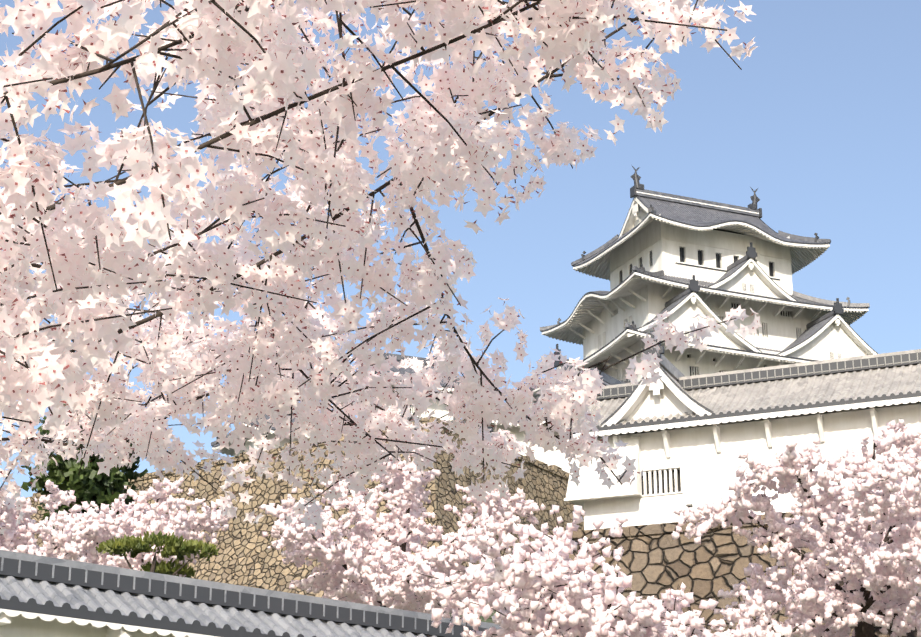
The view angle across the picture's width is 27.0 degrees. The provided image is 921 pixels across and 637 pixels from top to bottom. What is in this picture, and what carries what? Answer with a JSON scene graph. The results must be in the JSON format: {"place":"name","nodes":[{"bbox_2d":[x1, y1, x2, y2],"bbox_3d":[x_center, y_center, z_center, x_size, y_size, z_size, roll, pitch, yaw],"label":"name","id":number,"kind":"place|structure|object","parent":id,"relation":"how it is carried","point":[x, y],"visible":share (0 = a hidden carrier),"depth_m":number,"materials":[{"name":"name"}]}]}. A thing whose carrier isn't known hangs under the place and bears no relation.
{"place":"outdoors","nodes":[
{"label":"outdoors","id":0,"kind":"place"},
{"bbox_2d":[0,488,86,561],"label":"cherry tree","id":1,"kind":"object","parent":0,"point":[24,542],"depth_m":51.36,"materials":[{"name":"pink plant"}]},
{"bbox_2d":[36,477,233,576],"bbox_3d":[-10.286,8.264,59.501,6.284,7.146,5.804,8,-20,-23],"label":"cherry tree","id":2,"kind":"object","parent":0,"point":[106,527],"depth_m":59.20,"materials":[{"name":"pink plant"}]},
{"bbox_2d":[211,413,333,455],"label":"small inui keep","id":3,"kind":"structure","parent":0,"point":[231,451],"depth_m":182.39,"materials":[{"name":"paint"}]},
{"bbox_2d":[0,0,761,534],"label":"cherry tree","id":4,"kind":"object","parent":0,"point":[228,46],"depth_m":5.32,"materials":[{"name":"pink plant"}]},
{"bbox_2d":[258,435,545,616],"bbox_3d":[-1.737,7.042,57.941,8.716,8.277,7.531,-1,-19,3],"label":"cherry tree","id":5,"kind":"object","parent":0,"point":[405,489],"depth_m":57.23,"materials":[{"name":"pink plant"}]},
{"bbox_2d":[0,0,920,497],"label":"sky","id":6,"kind":"structure","parent":0,"point":[822,118],"materials":[{"name":"blue"}]},
{"bbox_2d":[431,601,524,622],"bbox_3d":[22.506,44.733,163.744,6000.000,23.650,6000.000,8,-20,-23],"label":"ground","id":7,"kind":"structure","parent":0,"point":[487,620],"depth_m":73.74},
{"bbox_2d":[95,531,218,577],"bbox_3d":[-5.370,6.048,33.375,2.078,4.790,1.658,8,-20,-23],"label":"niwaki pine","id":8,"kind":"object","parent":7,"relation":"on","point":[180,548],"depth_m":33.86,"materials":[{"name":"green plant"}]},
{"bbox_2d":[0,550,525,636],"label":"roofed wall","id":9,"kind":"structure","parent":7,"relation":"on","point":[42,596],"depth_m":28.33,"materials":[{"name":"tile"}]},
{"bbox_2d":[15,416,583,598],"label":"stone wall","id":10,"kind":"structure","parent":7,"relation":"on","point":[245,556],"depth_m":94.11,"materials":[{"name":"beige stone"}]},
{"bbox_2d":[20,404,147,528],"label":"evergreen tree","id":11,"kind":"object","parent":10,"relation":"on","point":[90,486],"depth_m":73.86,"materials":[{"name":"green plant"}]},
{"bbox_2d":[463,368,624,474],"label":"link turrets","id":12,"kind":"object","parent":10,"relation":"on","point":[556,458],"visible":0.02,"depth_m":159.77,"materials":[{"name":"paint"}]},
{"bbox_2d":[333,349,493,432],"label":"building","id":13,"kind":"structure","parent":12,"relation":"on","point":[441,410],"depth_m":159.66,"materials":[{"name":"paint"}]},
{"bbox_2d":[524,166,877,411],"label":"keep","id":14,"kind":"structure","parent":7,"relation":"on","point":[684,259],"depth_m":173.86,"materials":[{"name":"paint"}]},
{"bbox_2d":[564,330,920,636],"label":"castle turret building","id":15,"kind":"structure","parent":7,"relation":"on","point":[688,439],"depth_m":62.99,"materials":[{"name":"paint"}]},
{"bbox_2d":[672,419,920,636],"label":"cherry tree","id":16,"kind":"object","parent":7,"relation":"on","point":[878,575],"depth_m":49.42,"materials":[{"name":"pink plant"}]},
{"bbox_2d":[418,505,726,636],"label":"cherry tree","id":17,"kind":"object","parent":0,"point":[565,603],"depth_m":28.28,"materials":[{"name":"pink plant"}]},
{"bbox_2d":[836,437,920,636],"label":"cherry tree","id":18,"kind":"object","parent":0,"point":[890,463],"depth_m":55.95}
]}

